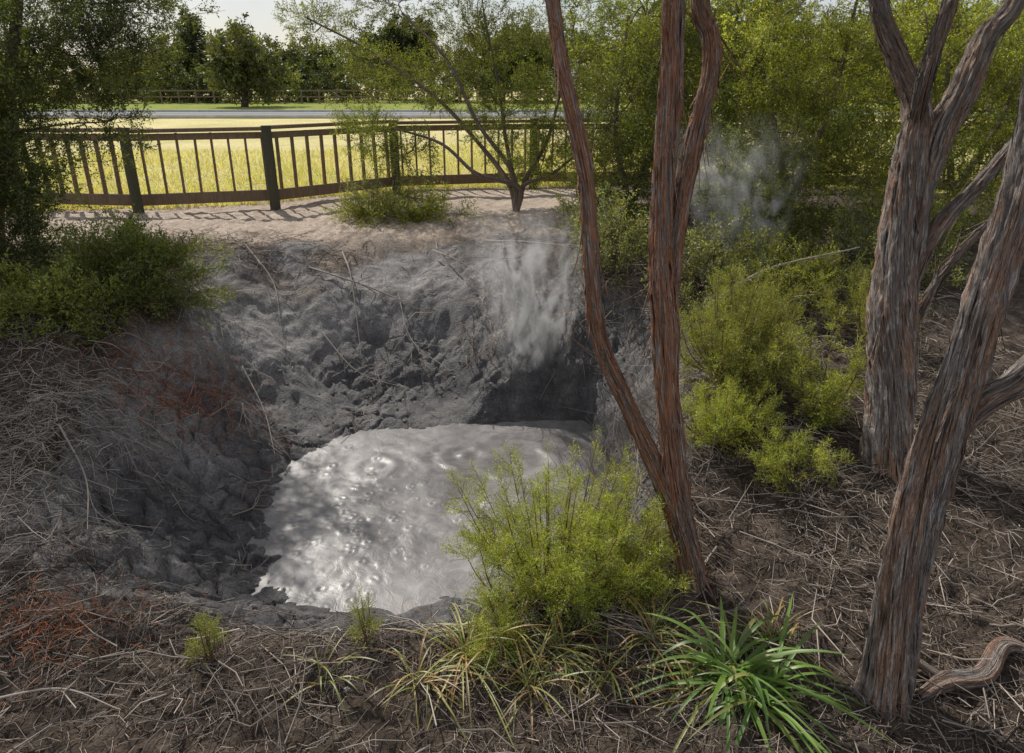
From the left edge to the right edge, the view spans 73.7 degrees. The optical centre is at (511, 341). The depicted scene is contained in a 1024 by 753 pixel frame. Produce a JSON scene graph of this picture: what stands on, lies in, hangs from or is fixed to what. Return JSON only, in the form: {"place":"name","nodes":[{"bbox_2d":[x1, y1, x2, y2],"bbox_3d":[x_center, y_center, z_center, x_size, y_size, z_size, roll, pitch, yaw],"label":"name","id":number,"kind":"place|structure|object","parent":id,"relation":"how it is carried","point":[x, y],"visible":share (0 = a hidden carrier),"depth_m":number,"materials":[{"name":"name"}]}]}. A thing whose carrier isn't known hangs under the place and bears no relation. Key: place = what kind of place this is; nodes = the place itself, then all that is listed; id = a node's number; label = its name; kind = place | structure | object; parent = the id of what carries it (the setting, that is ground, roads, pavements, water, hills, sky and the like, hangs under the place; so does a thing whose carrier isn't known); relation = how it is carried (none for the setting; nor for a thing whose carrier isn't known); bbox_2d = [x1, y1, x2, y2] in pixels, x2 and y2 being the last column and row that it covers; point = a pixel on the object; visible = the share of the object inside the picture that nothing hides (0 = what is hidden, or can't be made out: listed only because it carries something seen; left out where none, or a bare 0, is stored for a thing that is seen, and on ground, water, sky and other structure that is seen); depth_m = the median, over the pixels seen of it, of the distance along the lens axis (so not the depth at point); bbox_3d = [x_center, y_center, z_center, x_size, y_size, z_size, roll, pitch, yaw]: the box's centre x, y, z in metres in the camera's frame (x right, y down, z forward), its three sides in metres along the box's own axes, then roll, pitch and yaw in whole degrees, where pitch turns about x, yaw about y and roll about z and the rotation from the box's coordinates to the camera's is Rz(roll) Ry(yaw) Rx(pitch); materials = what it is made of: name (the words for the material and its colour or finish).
{"place":"outdoors","nodes":[
{"label":"outdoors","id":0,"kind":"place"},
{"bbox_2d":[243,420,610,614],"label":"mud pool","id":1,"kind":"structure","parent":0,"point":[373,500],"depth_m":5.00,"materials":[{"name":"grey liquid"}]},
{"bbox_2d":[1,0,1000,84],"label":"sky","id":2,"kind":"structure","parent":0,"point":[260,17],"materials":[{"name":"white"}]},
{"bbox_2d":[5,141,997,210],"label":"field grass","id":3,"kind":"structure","parent":0,"point":[209,184],"depth_m":13.70,"materials":[{"name":"green plant"}]},
{"bbox_2d":[0,85,1023,752],"bbox_3d":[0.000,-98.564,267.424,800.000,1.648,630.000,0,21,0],"label":"ground","id":4,"kind":"structure","parent":0,"point":[528,373],"depth_m":4.63,"materials":[{"name":"soil"}]},
{"bbox_2d":[0,652,125,711],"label":"fallen branch","id":5,"kind":"object","parent":4,"relation":"on","point":[35,690],"visible":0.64,"depth_m":2.70,"materials":[{"name":"brown wood"}]},
{"bbox_2d":[0,247,153,375],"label":"green shrub","id":6,"kind":"object","parent":4,"relation":"on","point":[49,305],"visible":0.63,"depth_m":5.27,"materials":[{"name":"green plant"}]},
{"bbox_2d":[27,424,161,553],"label":"fallen branch","id":7,"kind":"object","parent":4,"relation":"on","point":[76,456],"visible":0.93,"depth_m":4.03,"materials":[{"name":"wood"}]},
{"bbox_2d":[30,299,158,348],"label":"fallen branch","id":8,"kind":"object","parent":4,"relation":"on","point":[117,329],"visible":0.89,"depth_m":5.41,"materials":[{"name":"brown wood"}]},
{"bbox_2d":[79,342,119,387],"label":"fallen branch","id":9,"kind":"object","parent":4,"relation":"on","point":[92,348],"visible":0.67,"depth_m":5.17,"materials":[{"name":"brown wood"}]},
{"bbox_2d":[0,316,218,587],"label":"straw litter","id":10,"kind":"object","parent":4,"relation":"on","point":[14,447],"visible":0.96,"depth_m":4.38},
{"bbox_2d":[0,0,225,295],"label":"kanuka tree","id":11,"kind":"object","parent":4,"relation":"on","point":[13,150],"visible":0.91,"depth_m":6.08,"materials":[{"name":"green plant"}]},
{"bbox_2d":[9,187,237,348],"bbox_3d":[-3.281,-0.578,5.897,1.623,1.574,1.973,0,21,0],"label":"green shrub","id":12,"kind":"object","parent":4,"relation":"on","point":[129,242],"visible":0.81,"depth_m":5.67,"materials":[{"name":"green plant"}]},
{"bbox_2d":[0,292,311,705],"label":"dead fern litter","id":13,"kind":"object","parent":4,"relation":"on","point":[93,603],"visible":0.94,"depth_m":5.13,"materials":[{"name":"brown plant"}]},
{"bbox_2d":[118,338,194,371],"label":"fallen branch","id":14,"kind":"object","parent":4,"relation":"on","point":[159,364],"visible":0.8,"depth_m":5.53,"materials":[{"name":"brown wood"}]},
{"bbox_2d":[175,296,226,332],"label":"fallen branch","id":15,"kind":"object","parent":4,"relation":"on","point":[191,310],"visible":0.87,"depth_m":6.02,"materials":[{"name":"wood"}]},
{"bbox_2d":[180,610,229,668],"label":"feathery seedling","id":16,"kind":"object","parent":4,"relation":"on","point":[214,634],"visible":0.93,"depth_m":2.84,"materials":[{"name":"green plant"}]},
{"bbox_2d":[210,361,277,415],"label":"fallen branch","id":17,"kind":"object","parent":4,"relation":"on","point":[233,402],"visible":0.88,"depth_m":5.51,"materials":[{"name":"grey wood"}]},
{"bbox_2d":[194,17,304,106],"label":"roadside tree","id":18,"kind":"object","parent":4,"relation":"on","point":[242,61],"visible":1,"depth_m":49.64,"materials":[{"name":"green plant"}]},
{"bbox_2d":[234,400,290,445],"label":"fallen branch","id":19,"kind":"object","parent":4,"relation":"on","point":[248,417],"visible":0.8,"depth_m":5.57,"materials":[{"name":"brown wood"}]},
{"bbox_2d":[228,366,307,461],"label":"fallen branch","id":20,"kind":"object","parent":4,"relation":"on","point":[265,418],"visible":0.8,"depth_m":5.75,"materials":[{"name":"wood"}]},
{"bbox_2d":[244,244,294,326],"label":"fallen branch","id":21,"kind":"object","parent":4,"relation":"on","point":[271,279],"visible":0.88,"depth_m":7.11,"materials":[{"name":"grey wood"}]},
{"bbox_2d":[232,461,318,527],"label":"fallen branch","id":22,"kind":"object","parent":4,"relation":"on","point":[255,503],"visible":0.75,"depth_m":4.83,"materials":[{"name":"brown wood"}]},
{"bbox_2d":[283,623,383,725],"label":"grass tussock","id":23,"kind":"object","parent":4,"relation":"on","point":[325,667],"depth_m":2.74,"materials":[{"name":"green plant"}]},
{"bbox_2d":[341,251,364,352],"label":"fallen branch","id":24,"kind":"object","parent":4,"relation":"on","point":[358,289],"visible":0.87,"depth_m":7.15,"materials":[{"name":"grey wood"}]},
{"bbox_2d":[340,584,385,650],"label":"feathery seedling","id":25,"kind":"object","parent":4,"relation":"on","point":[369,622],"visible":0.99,"depth_m":2.90,"materials":[{"name":"green plant"}]},
{"bbox_2d":[324,167,409,224],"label":"green shrub","id":26,"kind":"object","parent":4,"relation":"on","point":[366,187],"visible":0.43,"depth_m":8.89,"materials":[{"name":"green plant"}]},
{"bbox_2d":[321,332,413,390],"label":"fallen branch","id":27,"kind":"object","parent":4,"relation":"on","point":[364,366],"visible":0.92,"depth_m":6.62,"materials":[{"name":"grey wood"}]},
{"bbox_2d":[308,266,444,311],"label":"fallen branch","id":28,"kind":"object","parent":4,"relation":"on","point":[364,285],"visible":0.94,"depth_m":7.14,"materials":[{"name":"grey wood"}]},
{"bbox_2d":[15,276,795,704],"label":"mud clods","id":29,"kind":"object","parent":4,"relation":"on","point":[351,428],"visible":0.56,"depth_m":4.83,"materials":[{"name":"grey soil"}]},
{"bbox_2d":[321,179,497,231],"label":"green shrub","id":30,"kind":"object","parent":4,"relation":"on","point":[415,214],"visible":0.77,"depth_m":8.69,"materials":[{"name":"green plant"}]},
{"bbox_2d":[0,223,832,631],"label":"slope twigs","id":31,"kind":"object","parent":4,"relation":"on","point":[354,417],"visible":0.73,"depth_m":5.62,"materials":[{"name":"brown wood"}]},
{"bbox_2d":[382,293,457,376],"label":"fallen branch","id":32,"kind":"object","parent":4,"relation":"on","point":[416,346],"visible":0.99,"depth_m":6.78,"materials":[{"name":"grey wood"}]},
{"bbox_2d":[355,626,517,744],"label":"grass tussock","id":33,"kind":"object","parent":4,"relation":"on","point":[419,671],"depth_m":2.76,"materials":[{"name":"plant"}]},
{"bbox_2d":[271,0,645,211],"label":"kanuka tree","id":34,"kind":"object","parent":4,"relation":"on","point":[516,189],"visible":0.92,"depth_m":9.76,"materials":[{"name":"green plant"}]},
{"bbox_2d":[432,239,503,310],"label":"fallen branch","id":35,"kind":"object","parent":4,"relation":"on","point":[443,254],"visible":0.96,"depth_m":7.27,"materials":[{"name":"grey wood"}]},
{"bbox_2d":[382,584,555,752],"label":"grass tussock","id":36,"kind":"object","parent":4,"relation":"on","point":[456,639],"depth_m":2.88,"materials":[{"name":"green plant"}]},
{"bbox_2d":[461,599,528,690],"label":"feathery seedling","id":37,"kind":"object","parent":4,"relation":"on","point":[485,629],"visible":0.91,"depth_m":2.88,"materials":[{"name":"green plant"}]},
{"bbox_2d":[478,304,528,355],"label":"fallen branch","id":38,"kind":"object","parent":4,"relation":"on","point":[494,336],"visible":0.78,"depth_m":6.55,"materials":[{"name":"grey wood"}]},
{"bbox_2d":[17,100,999,109],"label":"verge","id":39,"kind":"structure","parent":4,"relation":"on","point":[290,105],"depth_m":52.11,"materials":[{"name":"green plant"}]},
{"bbox_2d":[20,89,990,103],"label":"boundary fence","id":40,"kind":"object","parent":39,"relation":"on","point":[214,96],"visible":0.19,"depth_m":58.34,"materials":[{"name":"brown wood"}]},
{"bbox_2d":[0,0,1017,103],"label":"background trees","id":41,"kind":"object","parent":4,"relation":"on","point":[180,73],"visible":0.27,"depth_m":64.13,"materials":[{"name":"green plant"}]},
{"bbox_2d":[7,118,1012,213],"bbox_3d":[0.172,-2.735,10.642,18.849,1.297,3.111,0,21,0],"label":"wooden fence","id":42,"kind":"object","parent":4,"relation":"on","point":[272,194],"visible":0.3,"depth_m":9.91,"materials":[{"name":"brown wood"}]},
{"bbox_2d":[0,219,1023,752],"bbox_3d":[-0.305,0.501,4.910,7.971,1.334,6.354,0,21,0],"label":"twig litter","id":43,"kind":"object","parent":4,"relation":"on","point":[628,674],"visible":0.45,"depth_m":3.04,"materials":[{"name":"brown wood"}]},
{"bbox_2d":[435,511,595,635],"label":"feathery bush","id":44,"kind":"object","parent":4,"relation":"on","point":[499,594],"visible":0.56,"depth_m":3.12,"materials":[{"name":"green plant"}]},
{"bbox_2d":[419,573,614,711],"bbox_3d":[0.029,1.337,2.998,0.870,0.441,1.026,-12,24,-28],"label":"grass tussock","id":45,"kind":"object","parent":4,"relation":"on","point":[515,644],"depth_m":2.96,"materials":[{"name":"green plant"}]},
{"bbox_2d":[446,621,610,743],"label":"grass tussock","id":46,"kind":"object","parent":4,"relation":"on","point":[531,682],"depth_m":2.78,"materials":[{"name":"green plant"}]},
{"bbox_2d":[484,233,618,258],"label":"fallen branch","id":47,"kind":"object","parent":4,"relation":"on","point":[517,242],"visible":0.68,"depth_m":7.22,"materials":[{"name":"grey wood"}]},
{"bbox_2d":[470,595,634,719],"bbox_3d":[0.189,1.378,2.952,0.888,0.314,0.838,-11,23,-27],"label":"grass tussock","id":48,"kind":"object","parent":4,"relation":"on","point":[577,658],"depth_m":2.92,"materials":[{"name":"green plant"}]},
{"bbox_2d":[441,426,671,621],"bbox_3d":[0.193,0.878,3.352,1.230,0.957,1.060,10,23,24],"label":"feathery bush","id":49,"kind":"object","parent":4,"relation":"on","point":[577,563],"visible":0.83,"depth_m":3.24,"materials":[{"name":"green plant"}]},
{"bbox_2d":[451,242,718,530],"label":"exposed roots","id":50,"kind":"object","parent":4,"relation":"on","point":[623,424],"visible":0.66,"depth_m":6.12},
{"bbox_2d":[529,626,670,721],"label":"grass tussock","id":51,"kind":"object","parent":4,"relation":"on","point":[602,675],"depth_m":2.82,"materials":[{"name":"green plant"}]},
{"bbox_2d":[556,180,649,298],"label":"green shrub","id":52,"kind":"object","parent":4,"relation":"on","point":[632,233],"visible":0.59,"depth_m":6.72,"materials":[{"name":"green plant"}]},
{"bbox_2d":[520,472,695,640],"bbox_3d":[0.423,1.033,3.157,0.808,0.726,0.721,0,21,0],"label":"feathery bush","id":53,"kind":"object","parent":4,"relation":"on","point":[650,580],"visible":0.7,"depth_m":3.18,"materials":[{"name":"green plant"}]},
{"bbox_2d":[579,580,711,687],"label":"grass tussock","id":54,"kind":"object","parent":4,"relation":"on","point":[654,628],"depth_m":3.00,"materials":[{"name":"green plant"}]},
{"bbox_2d":[545,0,749,602],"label":"kanuka tree","id":55,"kind":"object","parent":4,"relation":"on","point":[669,204],"visible":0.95,"depth_m":3.17,"materials":[{"name":"brown plant"}]},
{"bbox_2d":[618,346,679,394],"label":"fallen branch","id":56,"kind":"object","parent":4,"relation":"on","point":[639,365],"visible":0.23,"depth_m":5.84,"materials":[{"name":"wood"}]},
{"bbox_2d":[550,0,762,248],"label":"kanuka tree","id":57,"kind":"object","parent":4,"relation":"on","point":[642,169],"visible":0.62,"depth_m":7.62,"materials":[{"name":"green plant"}]},
{"bbox_2d":[547,590,817,644],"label":"fallen branch","id":58,"kind":"object","parent":4,"relation":"on","point":[606,615],"visible":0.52,"depth_m":3.04,"materials":[{"name":"brown wood"}]},
{"bbox_2d":[636,636,741,734],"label":"grass tussock","id":59,"kind":"object","parent":4,"relation":"on","point":[683,689],"depth_m":2.72,"materials":[{"name":"green plant"}]},
{"bbox_2d":[686,320,741,392],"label":"fallen branch","id":60,"kind":"object","parent":4,"relation":"on","point":[719,378],"visible":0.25,"depth_m":4.71,"materials":[{"name":"brown wood"}]},
{"bbox_2d":[637,198,795,325],"bbox_3d":[1.778,-0.678,6.195,1.378,1.315,1.663,0,21,0],"label":"green shrub","id":61,"kind":"object","parent":4,"relation":"on","point":[703,247],"visible":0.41,"depth_m":5.96,"materials":[{"name":"green plant"}]},
{"bbox_2d":[660,545,778,657],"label":"fallen branch","id":62,"kind":"object","parent":4,"relation":"on","point":[714,549],"visible":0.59,"depth_m":3.22,"materials":[{"name":"brown wood"}]},
{"bbox_2d":[649,255,816,406],"bbox_3d":[1.549,-0.088,4.689,0.944,0.985,1.092,-18,27,-40],"label":"feathery bush","id":63,"kind":"object","parent":4,"relation":"on","point":[731,351],"visible":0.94,"depth_m":4.63,"materials":[{"name":"green plant"}]},
{"bbox_2d":[679,362,789,457],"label":"feathery bush","id":64,"kind":"object","parent":4,"relation":"on","point":[729,420],"visible":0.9,"depth_m":4.16,"materials":[{"name":"green plant"}]},
{"bbox_2d":[586,0,889,208],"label":"kanuka tree","id":65,"kind":"object","parent":4,"relation":"on","point":[733,8],"visible":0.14,"depth_m":9.40,"materials":[{"name":"green plant"}]},
{"bbox_2d":[684,4,802,107],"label":"roadside tree","id":66,"kind":"object","parent":4,"relation":"on","point":[735,39],"visible":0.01,"depth_m":42.08,"materials":[{"name":"green plant"}]},
{"bbox_2d":[634,594,856,752],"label":"flax lily","id":67,"kind":"object","parent":4,"relation":"on","point":[780,711],"visible":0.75,"depth_m":2.64,"materials":[{"name":"green plant"}]},
{"bbox_2d":[687,256,812,348],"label":"feathery bush","id":68,"kind":"object","parent":4,"relation":"on","point":[765,297],"visible":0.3,"depth_m":5.07,"materials":[{"name":"green plant"}]},
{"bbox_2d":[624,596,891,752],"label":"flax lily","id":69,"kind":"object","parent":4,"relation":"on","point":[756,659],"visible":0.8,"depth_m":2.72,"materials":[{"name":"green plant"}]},
{"bbox_2d":[685,596,842,701],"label":"grass tussock","id":70,"kind":"object","parent":4,"relation":"on","point":[771,622],"depth_m":2.96,"materials":[{"name":"green plant"}]},
{"bbox_2d":[705,247,859,309],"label":"fallen branch","id":71,"kind":"object","parent":4,"relation":"on","point":[779,265],"visible":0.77,"depth_m":5.66,"materials":[{"name":"wood"}]},
{"bbox_2d":[709,219,871,320],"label":"green shrub","id":72,"kind":"object","parent":4,"relation":"on","point":[817,268],"visible":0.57,"depth_m":5.87,"materials":[{"name":"green plant"}]},
{"bbox_2d":[737,412,859,496],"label":"feathery bush","id":73,"kind":"object","parent":4,"relation":"on","point":[777,465],"visible":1,"depth_m":3.90,"materials":[{"name":"green plant"}]},
{"bbox_2d":[677,0,923,262],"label":"kanuka tree","id":74,"kind":"object","parent":4,"relation":"on","point":[781,157],"visible":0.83,"depth_m":7.04,"materials":[{"name":"green plant"}]},
{"bbox_2d":[777,316,867,433],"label":"feathery bush","id":75,"kind":"object","parent":4,"relation":"on","point":[822,415],"visible":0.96,"depth_m":4.24,"materials":[{"name":"green plant"}]},
{"bbox_2d":[823,12,902,104],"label":"roadside tree","id":76,"kind":"object","parent":4,"relation":"on","point":[859,50],"depth_m":44.89,"materials":[{"name":"green plant"}]},
{"bbox_2d":[813,259,933,347],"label":"feathery bush","id":77,"kind":"object","parent":4,"relation":"on","point":[837,315],"visible":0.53,"depth_m":5.32,"materials":[{"name":"green plant"}]},
{"bbox_2d":[802,175,977,291],"bbox_3d":[3.420,-0.690,6.300,1.830,1.556,1.656,0,21,0],"label":"green shrub","id":78,"kind":"object","parent":4,"relation":"on","point":[871,243],"visible":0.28,"depth_m":6.25,"materials":[{"name":"green plant"}]},
{"bbox_2d":[787,0,1023,209],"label":"kanuka tree","id":79,"kind":"object","parent":4,"relation":"on","point":[902,7],"visible":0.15,"depth_m":9.12,"materials":[{"name":"green plant"}]},
{"bbox_2d":[817,0,1023,251],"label":"kanuka tree","id":80,"kind":"object","parent":4,"relation":"on","point":[1005,84],"visible":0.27,"depth_m":7.24,"materials":[{"name":"green plant"}]},
{"bbox_2d":[852,64,1023,719],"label":"kanuka tree","id":81,"kind":"object","parent":4,"relation":"on","point":[966,397],"visible":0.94,"depth_m":2.58,"materials":[{"name":"brown plant"}]},
{"bbox_2d":[858,0,1023,480],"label":"kanuka tree","id":82,"kind":"object","parent":4,"relation":"on","point":[909,237],"visible":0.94,"depth_m":4.04,"materials":[{"name":"brown plant"}]},
{"bbox_2d":[914,636,1023,701],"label":"fallen log","id":83,"kind":"object","parent":4,"relation":"on","point":[998,651],"visible":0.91,"depth_m":2.75,"materials":[{"name":"brown wood"}]},
{"bbox_2d":[970,450,1023,485],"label":"fallen branch","id":84,"kind":"object","parent":4,"relation":"on","point":[1005,469],"visible":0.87,"depth_m":3.89,"materials":[{"name":"brown wood"}]},
{"bbox_2d":[27,112,1000,114],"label":"road","id":85,"kind":"structure","parent":0,"point":[267,113],"depth_m":39.62,"materials":[{"name":"grey asphalt"}]},
{"bbox_2d":[14,110,1008,117],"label":"kerb","id":86,"kind":"structure","parent":85,"relation":"on","point":[282,116],"depth_m":35.01,"materials":[{"name":"concrete"}]}
]}

